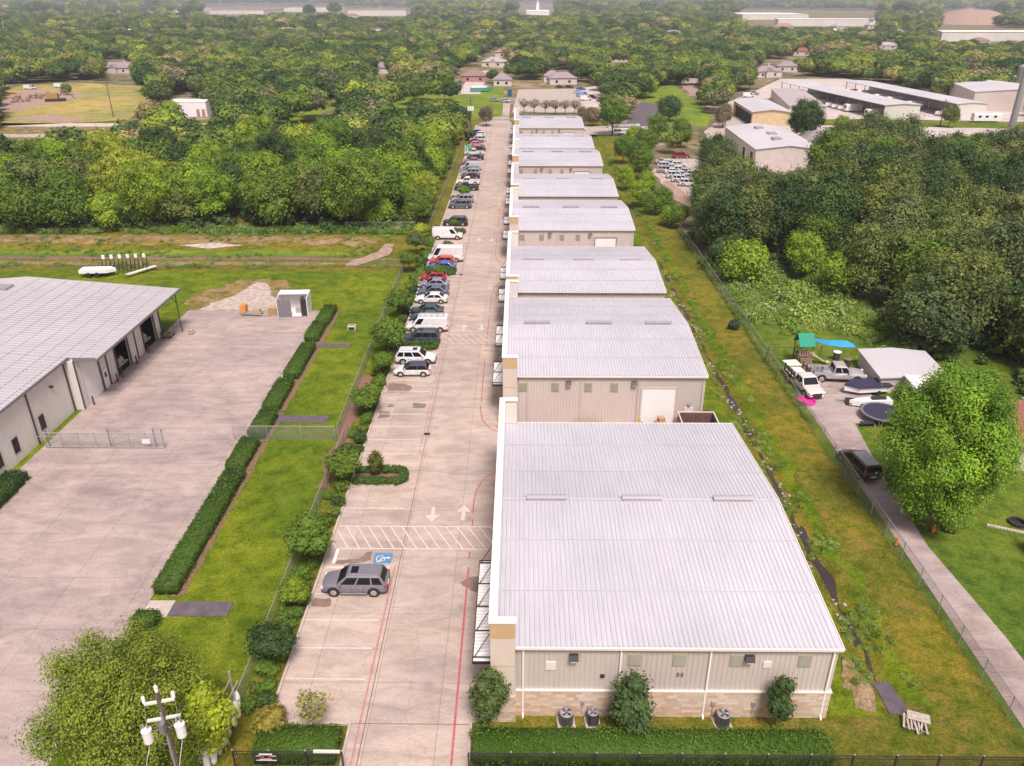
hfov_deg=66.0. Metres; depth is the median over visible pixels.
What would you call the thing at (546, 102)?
bare shrub
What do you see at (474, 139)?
parked car
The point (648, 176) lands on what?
tree
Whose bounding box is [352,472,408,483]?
planter soil
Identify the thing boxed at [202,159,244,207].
wood tree
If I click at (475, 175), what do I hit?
parked car
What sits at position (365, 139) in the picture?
wood tree
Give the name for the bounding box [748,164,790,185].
tall tree
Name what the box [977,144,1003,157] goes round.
tall tree
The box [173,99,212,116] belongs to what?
storage building
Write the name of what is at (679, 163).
parked car
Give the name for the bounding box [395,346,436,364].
parked suv
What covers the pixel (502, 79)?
house
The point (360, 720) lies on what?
faded lane paint
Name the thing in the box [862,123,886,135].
tall tree
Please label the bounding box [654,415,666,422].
cardboard box
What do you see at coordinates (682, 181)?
parked suv
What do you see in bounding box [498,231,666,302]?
warehouse
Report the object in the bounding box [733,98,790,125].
garage
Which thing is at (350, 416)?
dirt verge
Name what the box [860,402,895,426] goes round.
trampoline
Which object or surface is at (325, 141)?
wood tree
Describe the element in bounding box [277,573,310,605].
parking strip tree
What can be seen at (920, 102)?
camper
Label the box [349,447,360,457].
shrub
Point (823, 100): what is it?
boat
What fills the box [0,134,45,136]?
track
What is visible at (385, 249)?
track
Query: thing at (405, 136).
wood tree
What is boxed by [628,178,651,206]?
tree
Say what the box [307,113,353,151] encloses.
wood tree
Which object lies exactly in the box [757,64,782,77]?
house
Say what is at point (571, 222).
warehouse
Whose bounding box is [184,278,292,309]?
dirt patch
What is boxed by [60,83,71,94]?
tree
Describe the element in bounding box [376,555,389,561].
accessible symbol paint
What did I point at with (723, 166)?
tree
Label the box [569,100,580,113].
bare shrub
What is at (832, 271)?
tree
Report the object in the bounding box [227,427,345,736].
chain link fence
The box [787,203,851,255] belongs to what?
tall tree
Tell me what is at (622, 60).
house
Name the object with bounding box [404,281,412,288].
shrub
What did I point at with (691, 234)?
shrub
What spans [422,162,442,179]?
verge tree
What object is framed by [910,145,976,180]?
tall tree
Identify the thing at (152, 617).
clipped hedge
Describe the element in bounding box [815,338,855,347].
tarpaulin
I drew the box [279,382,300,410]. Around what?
mulch bed
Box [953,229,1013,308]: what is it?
tall tree
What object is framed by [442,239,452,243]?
tree
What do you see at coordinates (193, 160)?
wood tree
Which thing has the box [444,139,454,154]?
verge tree
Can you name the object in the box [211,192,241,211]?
wood tree
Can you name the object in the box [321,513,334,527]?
shrub
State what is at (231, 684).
pole rack
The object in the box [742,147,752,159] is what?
door
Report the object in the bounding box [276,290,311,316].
storage container
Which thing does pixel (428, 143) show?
wood tree
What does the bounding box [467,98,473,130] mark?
utility pole
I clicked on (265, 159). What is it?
wood tree
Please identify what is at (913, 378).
shed
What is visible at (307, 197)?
wood tree
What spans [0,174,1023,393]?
brush
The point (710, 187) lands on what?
tall tree
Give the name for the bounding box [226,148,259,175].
wood tree
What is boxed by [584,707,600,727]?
air conditioner
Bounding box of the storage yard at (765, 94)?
[704,79,1023,121]
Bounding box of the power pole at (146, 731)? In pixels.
[140,685,186,765]
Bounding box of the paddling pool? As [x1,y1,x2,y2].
[797,396,815,405]
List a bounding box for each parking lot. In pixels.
[0,310,319,765]
[580,86,603,120]
[626,102,668,125]
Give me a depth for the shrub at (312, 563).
61.30 m
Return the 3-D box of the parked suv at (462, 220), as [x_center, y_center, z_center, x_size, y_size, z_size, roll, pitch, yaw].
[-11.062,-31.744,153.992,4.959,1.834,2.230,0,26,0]
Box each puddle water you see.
[682,307,688,318]
[728,396,738,412]
[767,469,778,490]
[794,526,808,544]
[813,554,837,600]
[842,612,862,647]
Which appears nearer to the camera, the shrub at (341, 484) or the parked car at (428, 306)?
the shrub at (341, 484)
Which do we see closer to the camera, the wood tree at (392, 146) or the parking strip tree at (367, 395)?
the parking strip tree at (367, 395)
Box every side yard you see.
[584,126,647,135]
[704,117,938,174]
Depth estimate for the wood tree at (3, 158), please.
166.54 m
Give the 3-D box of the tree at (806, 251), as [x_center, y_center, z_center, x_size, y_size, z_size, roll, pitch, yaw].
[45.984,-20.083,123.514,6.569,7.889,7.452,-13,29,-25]
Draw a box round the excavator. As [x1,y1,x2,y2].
[45,89,75,101]
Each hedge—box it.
[0,469,30,508]
[129,608,162,630]
[151,466,246,595]
[225,434,261,469]
[246,407,279,439]
[251,721,344,765]
[261,376,294,411]
[282,341,316,378]
[303,319,326,341]
[314,303,338,325]
[352,463,409,486]
[397,338,438,350]
[424,265,456,275]
[456,228,465,233]
[468,722,836,765]
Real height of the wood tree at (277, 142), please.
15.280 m
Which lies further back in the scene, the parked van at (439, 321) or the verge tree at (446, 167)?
the verge tree at (446, 167)
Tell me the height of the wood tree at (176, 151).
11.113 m
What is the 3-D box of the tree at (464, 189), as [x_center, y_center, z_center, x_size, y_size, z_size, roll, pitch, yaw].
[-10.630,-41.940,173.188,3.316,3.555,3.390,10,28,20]
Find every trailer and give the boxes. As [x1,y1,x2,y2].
[78,266,115,277]
[608,126,644,130]
[609,123,639,125]
[613,131,625,134]
[835,397,862,406]
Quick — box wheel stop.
[332,549,339,563]
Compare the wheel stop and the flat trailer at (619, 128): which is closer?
the wheel stop
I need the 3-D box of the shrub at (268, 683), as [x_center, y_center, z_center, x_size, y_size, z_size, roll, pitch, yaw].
[-15.673,19.412,50.331,1.616,1.123,1.433,-20,32,-35]
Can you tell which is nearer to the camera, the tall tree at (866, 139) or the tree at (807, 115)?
the tall tree at (866, 139)
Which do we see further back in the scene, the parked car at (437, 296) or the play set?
the parked car at (437, 296)
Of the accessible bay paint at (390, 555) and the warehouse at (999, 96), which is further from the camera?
the warehouse at (999, 96)
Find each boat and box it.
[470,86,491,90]
[817,98,829,102]
[825,101,838,105]
[831,102,845,107]
[844,378,892,395]
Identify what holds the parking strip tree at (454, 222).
on the ground at (246, 561)
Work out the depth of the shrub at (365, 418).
81.84 m
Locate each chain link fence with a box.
[0,258,403,267]
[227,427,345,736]
[232,426,335,439]
[336,263,404,438]
[345,222,413,228]
[430,123,469,222]
[676,222,1023,738]
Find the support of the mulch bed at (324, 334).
on the ground at (246, 561)
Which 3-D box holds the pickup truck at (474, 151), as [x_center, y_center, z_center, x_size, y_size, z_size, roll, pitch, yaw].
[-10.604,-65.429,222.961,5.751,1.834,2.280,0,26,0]
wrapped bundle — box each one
[200,744,210,765]
[210,752,216,764]
[230,710,237,726]
[233,691,240,709]
[233,701,241,717]
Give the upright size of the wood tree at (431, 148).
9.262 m
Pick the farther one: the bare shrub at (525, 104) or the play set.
the bare shrub at (525, 104)
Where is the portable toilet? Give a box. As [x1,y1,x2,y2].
[507,88,511,96]
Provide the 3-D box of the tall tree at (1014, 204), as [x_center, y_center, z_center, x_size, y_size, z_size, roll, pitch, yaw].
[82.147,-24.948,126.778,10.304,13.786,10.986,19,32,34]
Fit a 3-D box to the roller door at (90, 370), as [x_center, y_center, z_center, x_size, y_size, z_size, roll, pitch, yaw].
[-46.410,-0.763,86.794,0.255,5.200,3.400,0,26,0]
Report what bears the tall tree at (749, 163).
on the ground at (246, 561)
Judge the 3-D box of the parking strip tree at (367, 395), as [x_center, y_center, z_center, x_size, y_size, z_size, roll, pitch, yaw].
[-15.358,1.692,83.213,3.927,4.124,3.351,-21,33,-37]
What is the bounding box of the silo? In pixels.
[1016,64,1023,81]
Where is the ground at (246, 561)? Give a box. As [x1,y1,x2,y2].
[0,1,1023,765]
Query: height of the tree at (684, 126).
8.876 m
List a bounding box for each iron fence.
[231,749,343,765]
[467,751,1023,765]
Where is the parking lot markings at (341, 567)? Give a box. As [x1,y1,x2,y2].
[286,139,492,679]
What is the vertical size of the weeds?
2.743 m
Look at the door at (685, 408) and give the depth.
81.20 m
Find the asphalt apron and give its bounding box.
[872,681,907,714]
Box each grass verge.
[583,122,885,716]
[590,125,933,706]
[821,120,1023,127]
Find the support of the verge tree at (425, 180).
on the ground at (246, 561)
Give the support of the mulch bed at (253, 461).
on the ground at (246, 561)
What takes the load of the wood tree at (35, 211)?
on the ground at (246, 561)
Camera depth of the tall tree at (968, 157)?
150.68 m
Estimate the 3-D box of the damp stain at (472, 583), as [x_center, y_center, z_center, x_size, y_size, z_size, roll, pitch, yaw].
[-2.871,15.790,58.767,2.221,0.001,4.700,0,26,0]
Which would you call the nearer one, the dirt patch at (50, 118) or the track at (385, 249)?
the track at (385, 249)
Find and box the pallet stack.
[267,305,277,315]
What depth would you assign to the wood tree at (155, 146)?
179.02 m
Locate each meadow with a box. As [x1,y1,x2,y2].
[286,100,337,121]
[394,86,503,119]
[638,85,710,125]
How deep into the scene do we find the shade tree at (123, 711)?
41.59 m
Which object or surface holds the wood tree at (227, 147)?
on the ground at (246, 561)
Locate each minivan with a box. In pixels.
[460,165,479,171]
[470,135,485,140]
[838,448,883,480]
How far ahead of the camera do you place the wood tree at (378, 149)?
179.83 m
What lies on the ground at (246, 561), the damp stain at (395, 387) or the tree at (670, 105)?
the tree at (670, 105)
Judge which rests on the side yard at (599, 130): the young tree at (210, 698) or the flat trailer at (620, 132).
the flat trailer at (620, 132)
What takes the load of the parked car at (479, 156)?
on the driveway at (415, 687)
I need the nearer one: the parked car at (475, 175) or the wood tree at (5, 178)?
the wood tree at (5, 178)
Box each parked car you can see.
[393,360,430,376]
[409,303,443,313]
[409,310,438,320]
[415,291,447,303]
[417,284,449,294]
[418,277,449,287]
[419,271,446,280]
[428,260,456,267]
[429,255,454,263]
[461,172,479,178]
[463,157,480,161]
[466,154,483,158]
[468,138,483,142]
[470,141,484,146]
[470,146,485,150]
[475,131,485,134]
[488,98,499,101]
[500,98,510,101]
[655,158,665,162]
[664,167,678,172]
[670,160,686,166]
[679,167,690,170]
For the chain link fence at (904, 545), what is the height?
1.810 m
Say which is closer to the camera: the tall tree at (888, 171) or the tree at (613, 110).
the tall tree at (888, 171)
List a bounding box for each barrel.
[833,350,841,360]
[844,357,851,366]
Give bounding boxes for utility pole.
[103,83,113,116]
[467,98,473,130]
[940,99,948,125]
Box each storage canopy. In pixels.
[781,81,922,119]
[846,80,989,118]
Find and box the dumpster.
[677,411,718,422]
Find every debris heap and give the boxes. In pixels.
[10,97,32,101]
[15,93,44,99]
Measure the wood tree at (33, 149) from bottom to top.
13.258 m
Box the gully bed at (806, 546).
[658,263,876,681]
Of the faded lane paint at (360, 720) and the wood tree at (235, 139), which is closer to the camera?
the faded lane paint at (360, 720)
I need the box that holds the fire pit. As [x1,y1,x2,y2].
[1007,516,1023,528]
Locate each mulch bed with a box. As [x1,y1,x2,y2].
[171,470,252,596]
[247,443,266,469]
[260,413,283,441]
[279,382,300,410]
[295,347,319,380]
[316,310,339,342]
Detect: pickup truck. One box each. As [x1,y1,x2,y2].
[454,181,478,190]
[456,176,479,183]
[464,148,484,155]
[807,361,866,381]
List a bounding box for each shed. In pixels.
[770,88,826,115]
[857,348,945,392]
[902,374,931,396]
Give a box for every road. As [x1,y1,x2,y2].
[0,123,205,126]
[782,125,1003,136]
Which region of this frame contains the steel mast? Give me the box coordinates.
[1007,69,1023,129]
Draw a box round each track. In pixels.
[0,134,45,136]
[0,261,346,265]
[345,244,393,265]
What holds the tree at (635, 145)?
on the ground at (246, 561)
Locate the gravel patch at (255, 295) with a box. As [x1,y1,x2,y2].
[200,282,275,309]
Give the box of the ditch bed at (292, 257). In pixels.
[0,255,333,258]
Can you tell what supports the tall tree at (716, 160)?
on the ground at (246, 561)
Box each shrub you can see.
[240,693,257,715]
[248,680,259,693]
[248,700,288,739]
[251,657,273,676]
[254,675,277,693]
[256,690,281,708]
[268,660,281,676]
[275,650,289,662]
[276,605,290,621]
[279,598,294,606]
[285,617,296,629]
[288,604,303,618]
[289,563,311,579]
[295,590,312,605]
[304,572,315,579]
[305,581,310,587]
[306,558,318,569]
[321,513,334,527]
[322,492,331,499]
[324,504,340,516]
[330,491,345,498]
[330,495,345,506]
[333,479,352,491]
[334,474,350,481]
[339,442,352,449]
[346,427,358,437]
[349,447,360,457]
[350,444,364,452]
[352,432,367,443]
[356,406,365,413]
[358,424,368,431]
[359,412,372,424]
[366,405,375,411]
[371,368,381,375]
[373,375,387,385]
[380,366,390,375]
[386,344,397,350]
[386,348,395,356]
[398,316,407,322]
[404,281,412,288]
[408,285,416,292]
[409,272,414,279]
[415,267,424,272]
[463,130,477,140]
[518,98,529,106]
[528,98,539,112]
[538,100,551,113]
[549,99,561,113]
[559,100,569,113]
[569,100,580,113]
[684,230,695,239]
[727,318,741,329]
[943,521,958,532]
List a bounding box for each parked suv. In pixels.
[321,563,390,596]
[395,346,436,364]
[404,327,440,343]
[443,215,467,225]
[448,198,471,208]
[451,193,473,201]
[460,167,480,174]
[657,161,669,166]
[657,164,670,172]
[666,170,682,178]
[671,173,688,182]
[672,151,690,158]
[678,177,693,186]
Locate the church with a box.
[526,0,548,14]
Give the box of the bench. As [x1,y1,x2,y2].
[859,421,874,426]
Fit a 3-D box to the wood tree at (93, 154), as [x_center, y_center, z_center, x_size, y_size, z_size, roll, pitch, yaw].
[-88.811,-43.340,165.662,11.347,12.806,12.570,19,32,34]
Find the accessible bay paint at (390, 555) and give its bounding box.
[373,553,392,562]
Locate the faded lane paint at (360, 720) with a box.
[349,278,458,765]
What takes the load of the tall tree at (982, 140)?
on the ground at (246, 561)
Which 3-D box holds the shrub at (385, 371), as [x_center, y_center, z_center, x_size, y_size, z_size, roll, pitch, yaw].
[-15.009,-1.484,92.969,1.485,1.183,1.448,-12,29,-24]
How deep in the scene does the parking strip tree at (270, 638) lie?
50.97 m
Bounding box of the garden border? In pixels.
[986,523,1023,533]
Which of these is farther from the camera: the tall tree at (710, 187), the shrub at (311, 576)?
the tall tree at (710, 187)
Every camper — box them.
[843,103,862,111]
[856,90,872,92]
[864,108,883,113]
[874,94,890,96]
[886,96,903,98]
[908,101,923,107]
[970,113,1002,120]
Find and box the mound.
[942,9,1009,24]
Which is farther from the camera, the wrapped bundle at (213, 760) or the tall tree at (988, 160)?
the tall tree at (988, 160)
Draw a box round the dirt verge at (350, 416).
[315,375,372,487]
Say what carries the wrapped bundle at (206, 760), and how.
on the ground at (246, 561)
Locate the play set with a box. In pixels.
[764,333,829,369]
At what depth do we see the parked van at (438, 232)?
144.52 m
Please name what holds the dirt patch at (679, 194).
on the vehicle lot at (690, 163)
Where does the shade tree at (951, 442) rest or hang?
on the ground at (246, 561)
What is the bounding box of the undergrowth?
[698,252,917,349]
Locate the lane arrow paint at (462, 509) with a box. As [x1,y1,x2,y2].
[426,238,495,521]
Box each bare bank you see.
[0,235,381,245]
[335,237,382,246]
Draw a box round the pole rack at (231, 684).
[189,671,237,761]
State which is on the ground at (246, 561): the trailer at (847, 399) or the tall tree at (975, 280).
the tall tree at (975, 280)
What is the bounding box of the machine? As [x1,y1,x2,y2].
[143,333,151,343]
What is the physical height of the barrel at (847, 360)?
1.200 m
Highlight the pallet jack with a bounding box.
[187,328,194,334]
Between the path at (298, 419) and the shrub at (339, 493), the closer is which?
the shrub at (339, 493)
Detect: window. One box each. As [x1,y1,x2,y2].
[0,453,4,468]
[11,436,20,454]
[38,413,46,430]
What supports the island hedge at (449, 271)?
on the planter soil
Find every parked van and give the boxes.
[23,85,36,88]
[53,83,63,87]
[406,312,448,332]
[428,244,463,261]
[432,226,462,239]
[460,161,481,168]
[576,91,587,95]
[579,95,591,100]
[741,92,754,96]
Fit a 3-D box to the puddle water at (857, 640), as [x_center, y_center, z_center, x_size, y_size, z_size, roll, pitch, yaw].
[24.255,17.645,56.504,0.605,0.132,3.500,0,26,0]
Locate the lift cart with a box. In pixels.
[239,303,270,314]
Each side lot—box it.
[458,70,487,93]
[512,89,585,111]
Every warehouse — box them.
[209,9,280,13]
[284,8,350,11]
[348,9,410,15]
[472,397,844,721]
[492,280,708,422]
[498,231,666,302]
[503,187,635,245]
[505,163,618,204]
[507,139,602,173]
[509,125,594,155]
[510,108,584,134]
[737,13,808,19]
[774,18,868,25]
[934,30,1023,40]
[950,80,1023,111]
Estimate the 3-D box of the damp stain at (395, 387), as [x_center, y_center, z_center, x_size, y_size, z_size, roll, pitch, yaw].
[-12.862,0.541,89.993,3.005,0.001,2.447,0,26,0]
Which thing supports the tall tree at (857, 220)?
on the ground at (246, 561)
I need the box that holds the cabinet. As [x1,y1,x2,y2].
[465,145,469,151]
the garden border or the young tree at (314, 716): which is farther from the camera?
the garden border
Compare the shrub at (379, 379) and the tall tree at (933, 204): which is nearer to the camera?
the shrub at (379, 379)
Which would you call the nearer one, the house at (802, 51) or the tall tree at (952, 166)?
the tall tree at (952, 166)
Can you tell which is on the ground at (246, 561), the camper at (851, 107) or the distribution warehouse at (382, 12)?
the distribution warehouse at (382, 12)
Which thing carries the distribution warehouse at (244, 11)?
on the ground at (246, 561)
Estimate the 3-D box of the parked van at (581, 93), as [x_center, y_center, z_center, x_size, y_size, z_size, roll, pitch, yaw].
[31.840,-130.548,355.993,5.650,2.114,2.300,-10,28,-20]
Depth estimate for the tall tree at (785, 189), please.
131.79 m
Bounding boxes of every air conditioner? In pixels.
[556,707,575,727]
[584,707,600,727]
[711,708,732,728]
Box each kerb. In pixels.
[276,125,475,765]
[351,474,410,485]
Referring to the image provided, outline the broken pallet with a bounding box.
[901,709,930,734]
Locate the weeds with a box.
[0,157,925,691]
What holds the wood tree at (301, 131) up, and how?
on the ground at (246, 561)
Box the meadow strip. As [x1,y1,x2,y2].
[0,249,366,256]
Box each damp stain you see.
[311,598,331,606]
[335,551,371,563]
[377,411,389,417]
[386,383,411,392]
[412,403,425,407]
[460,576,477,591]
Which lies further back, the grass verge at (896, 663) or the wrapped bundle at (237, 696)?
the grass verge at (896, 663)
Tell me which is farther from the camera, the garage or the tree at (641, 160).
the garage
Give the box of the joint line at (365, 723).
[352,127,492,765]
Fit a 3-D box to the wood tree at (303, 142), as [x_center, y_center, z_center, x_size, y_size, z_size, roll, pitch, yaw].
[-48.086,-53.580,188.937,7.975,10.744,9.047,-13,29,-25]
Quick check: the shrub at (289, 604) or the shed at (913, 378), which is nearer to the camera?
the shrub at (289, 604)
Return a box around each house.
[105,60,130,73]
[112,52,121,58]
[347,13,358,17]
[376,62,388,72]
[460,70,487,81]
[481,55,507,66]
[493,73,511,85]
[494,49,507,56]
[543,70,555,81]
[547,72,576,84]
[612,59,627,61]
[676,77,703,82]
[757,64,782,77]
[773,23,794,28]
[775,61,797,71]
[791,47,808,55]
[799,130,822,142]
[830,23,849,29]
[864,22,876,28]
[878,42,897,48]
[968,37,989,42]
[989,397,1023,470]
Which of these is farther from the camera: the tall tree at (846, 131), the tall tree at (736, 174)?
the tall tree at (846, 131)
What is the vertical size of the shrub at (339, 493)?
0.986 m
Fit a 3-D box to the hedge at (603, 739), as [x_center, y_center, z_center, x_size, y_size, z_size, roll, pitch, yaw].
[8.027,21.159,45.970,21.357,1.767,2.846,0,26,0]
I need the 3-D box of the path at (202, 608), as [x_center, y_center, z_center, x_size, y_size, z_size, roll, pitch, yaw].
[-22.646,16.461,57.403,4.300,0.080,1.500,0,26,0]
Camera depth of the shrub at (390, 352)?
97.14 m
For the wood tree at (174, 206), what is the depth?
150.03 m
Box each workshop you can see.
[0,276,182,474]
[724,123,811,168]
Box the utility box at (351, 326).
[347,324,355,329]
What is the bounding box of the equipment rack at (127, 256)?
[101,253,156,274]
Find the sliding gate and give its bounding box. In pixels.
[37,428,164,447]
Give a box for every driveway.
[277,103,512,765]
[784,372,1023,726]
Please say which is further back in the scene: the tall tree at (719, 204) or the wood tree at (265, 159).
the wood tree at (265, 159)
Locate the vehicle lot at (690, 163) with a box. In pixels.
[652,158,701,199]
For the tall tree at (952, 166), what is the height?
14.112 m
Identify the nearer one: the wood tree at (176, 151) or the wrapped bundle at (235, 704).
the wrapped bundle at (235, 704)
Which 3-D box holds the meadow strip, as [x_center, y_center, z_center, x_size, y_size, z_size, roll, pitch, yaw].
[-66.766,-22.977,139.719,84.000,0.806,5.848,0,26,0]
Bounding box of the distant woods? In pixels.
[0,0,1023,154]
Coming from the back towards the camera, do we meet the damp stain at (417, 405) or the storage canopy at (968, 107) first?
the storage canopy at (968, 107)
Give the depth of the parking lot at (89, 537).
71.07 m
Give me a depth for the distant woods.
522.68 m
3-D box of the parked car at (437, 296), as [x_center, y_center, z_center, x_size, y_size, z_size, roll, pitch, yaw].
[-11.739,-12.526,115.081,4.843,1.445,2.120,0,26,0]
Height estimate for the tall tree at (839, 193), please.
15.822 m
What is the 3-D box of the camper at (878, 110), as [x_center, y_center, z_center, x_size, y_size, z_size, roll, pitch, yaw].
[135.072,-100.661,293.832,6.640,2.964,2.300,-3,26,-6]
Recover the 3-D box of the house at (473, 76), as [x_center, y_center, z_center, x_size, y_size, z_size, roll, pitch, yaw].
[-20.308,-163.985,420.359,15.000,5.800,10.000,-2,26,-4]
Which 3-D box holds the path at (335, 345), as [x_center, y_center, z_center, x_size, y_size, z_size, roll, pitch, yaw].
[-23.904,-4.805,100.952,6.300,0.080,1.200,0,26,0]
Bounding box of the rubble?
[670,292,853,628]
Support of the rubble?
on the gully bed at (806, 546)
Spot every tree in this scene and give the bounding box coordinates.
[0,151,15,170]
[0,156,39,187]
[0,169,24,219]
[0,181,51,227]
[2,151,57,189]
[5,599,228,765]
[10,137,55,165]
[11,136,44,156]
[13,188,53,227]
[29,165,92,229]
[37,138,67,167]
[54,153,94,198]
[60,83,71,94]
[62,141,83,158]
[65,147,114,200]
[80,127,131,154]
[80,138,87,154]
[82,150,122,197]
[82,189,128,228]
[104,144,146,156]
[106,144,159,166]
[111,156,175,229]
[111,187,150,224]
[117,135,145,150]
[134,123,182,144]
[139,138,170,161]
[141,159,173,183]
[150,180,196,225]
[151,159,182,174]
[160,138,197,164]
[161,100,179,109]
[163,185,193,222]
[165,156,224,213]
[166,675,240,759]
[182,137,227,157]
[182,149,209,160]
[182,163,238,224]
[185,155,210,163]
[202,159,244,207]
[210,148,236,164]
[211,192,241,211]
[212,140,234,153]
[225,140,258,154]
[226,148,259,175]
[230,130,241,147]
[233,111,279,146]
[233,169,264,200]
[237,188,258,215]
[240,171,296,224]
[241,149,285,176]
[243,615,299,663]
[248,128,299,165]
[266,154,324,219]
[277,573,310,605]
[279,121,314,143]
[280,507,335,559]
[288,137,329,161]
[289,147,322,163]
[292,688,332,725]
[293,164,331,223]
[298,137,310,145]
[304,131,339,157]
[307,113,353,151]
[308,156,330,173]
[317,178,365,226]
[319,446,362,478]
[320,147,388,222]
[328,144,366,161]
[341,146,381,162]
[342,124,383,153]
[348,380,384,410]
[361,195,396,224]
[366,449,383,474]
[368,315,409,348]
[369,350,395,369]
[374,130,406,151]
[374,143,402,157]
[376,137,420,162]
[376,160,408,209]
[378,149,424,185]
[383,287,415,313]
[398,250,419,271]
[399,132,414,139]
[399,176,409,207]
[401,187,435,222]
[405,122,449,147]
[405,135,432,163]
[405,232,427,253]
[407,169,440,189]
[407,170,438,202]
[413,222,430,233]
[416,137,437,146]
[420,161,442,180]
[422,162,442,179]
[423,143,444,170]
[429,150,444,178]
[431,264,446,272]
[435,146,448,169]
[439,145,456,164]
[440,160,448,175]
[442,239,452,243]
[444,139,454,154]
[448,219,459,226]
[454,122,463,139]
[458,185,471,192]
[461,106,471,121]
[467,664,511,728]
[477,106,492,125]
[576,106,585,119]
[582,107,600,125]
[596,94,631,135]
[602,668,656,737]
[611,133,633,163]
[616,164,635,187]
[624,126,639,141]
[624,137,649,162]
[628,145,655,178]
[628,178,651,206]
[634,126,659,150]
[638,170,657,190]
[641,192,663,213]
[645,113,670,141]
[652,185,675,211]
[655,94,684,120]
[656,203,673,225]
[661,203,689,226]
[671,118,693,147]
[684,172,728,209]
[685,190,721,244]
[687,162,715,194]
[691,181,759,242]
[692,171,741,198]
[693,131,739,167]
[693,159,742,183]
[695,151,732,172]
[695,207,723,241]
[701,141,746,166]
[706,234,739,266]
[712,102,733,127]
[712,159,756,189]
[714,235,772,283]
[726,152,758,175]
[727,180,784,241]
[740,181,765,191]
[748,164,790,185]
[749,181,776,240]
[761,173,815,252]
[764,672,798,729]
[774,163,829,235]
[782,97,828,134]
[783,229,827,277]
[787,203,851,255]
[791,166,865,245]
[803,124,858,171]
[805,146,872,185]
[807,131,842,154]
[815,247,871,293]
[826,139,871,164]
[829,117,865,132]
[831,219,900,297]
[833,113,849,126]
[834,128,872,141]
[838,195,865,248]
[839,127,857,136]
[849,142,903,164]
[849,169,928,227]
[849,172,876,191]
[851,149,901,188]
[852,134,870,146]
[852,153,934,238]
[856,110,890,125]
[856,175,881,198]
[860,115,895,131]
[860,131,904,151]
[860,186,933,234]
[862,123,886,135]
[864,129,885,139]
[870,359,1023,532]
[873,125,915,142]
[874,143,911,160]
[874,225,944,288]
[881,274,932,338]
[882,110,934,146]
[882,221,935,238]
[887,230,960,295]
[891,132,920,151]
[891,265,993,350]
[895,152,922,166]
[899,131,946,159]
[900,157,926,172]
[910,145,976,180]
[910,242,1020,353]
[914,160,973,184]
[915,163,959,184]
[916,168,954,205]
[917,209,970,241]
[918,238,1020,318]
[921,136,987,185]
[922,188,964,228]
[923,202,964,233]
[928,195,1003,227]
[935,129,970,142]
[936,171,973,187]
[936,175,990,207]
[941,220,985,237]
[942,104,960,127]
[948,217,1010,234]
[949,219,987,246]
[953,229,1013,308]
[960,132,995,148]
[961,210,1023,321]
[965,151,1023,192]
[965,178,1016,218]
[966,141,990,167]
[969,161,1023,197]
[974,129,996,141]
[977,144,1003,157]
[979,153,1006,173]
[981,277,1023,352]
[982,150,1019,160]
[988,122,1023,154]
[989,287,1023,360]
[992,186,1023,226]
[996,138,1023,154]
[999,249,1023,285]
[1002,208,1023,225]
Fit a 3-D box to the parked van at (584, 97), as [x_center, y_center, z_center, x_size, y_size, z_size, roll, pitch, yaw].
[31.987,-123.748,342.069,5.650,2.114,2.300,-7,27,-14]
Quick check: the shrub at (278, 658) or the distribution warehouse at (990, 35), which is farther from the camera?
the distribution warehouse at (990, 35)
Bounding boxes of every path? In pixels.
[144,600,175,616]
[168,601,233,616]
[276,415,328,422]
[316,343,350,347]
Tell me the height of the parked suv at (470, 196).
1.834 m
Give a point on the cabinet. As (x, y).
(467, 148)
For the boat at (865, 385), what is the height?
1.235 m
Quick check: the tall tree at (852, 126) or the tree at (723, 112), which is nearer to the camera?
the tall tree at (852, 126)
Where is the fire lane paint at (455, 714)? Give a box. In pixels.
[450,159,504,765]
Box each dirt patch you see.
[0,89,88,111]
[12,114,86,121]
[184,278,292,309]
[663,180,691,206]
[675,80,721,110]
[841,656,876,712]
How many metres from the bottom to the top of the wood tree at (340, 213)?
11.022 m
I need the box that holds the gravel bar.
[181,243,242,248]
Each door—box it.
[79,362,103,402]
[102,368,110,388]
[276,300,291,315]
[300,296,307,315]
[574,171,589,173]
[594,237,616,245]
[639,387,677,422]
[684,407,692,410]
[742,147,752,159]
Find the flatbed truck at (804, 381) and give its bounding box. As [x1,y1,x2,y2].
[782,359,825,397]
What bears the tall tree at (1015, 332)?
on the ground at (246, 561)
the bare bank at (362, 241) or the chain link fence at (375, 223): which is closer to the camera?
the bare bank at (362, 241)
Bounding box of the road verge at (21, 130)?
[0,126,109,141]
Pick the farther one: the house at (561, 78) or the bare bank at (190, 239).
the house at (561, 78)
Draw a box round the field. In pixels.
[0,83,147,125]
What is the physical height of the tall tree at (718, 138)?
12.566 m
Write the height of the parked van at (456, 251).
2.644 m
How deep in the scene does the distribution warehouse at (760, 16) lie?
1621.71 m
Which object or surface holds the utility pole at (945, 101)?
on the grass verge at (964, 124)
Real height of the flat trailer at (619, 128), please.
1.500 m
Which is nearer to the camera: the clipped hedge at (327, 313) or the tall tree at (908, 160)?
the clipped hedge at (327, 313)

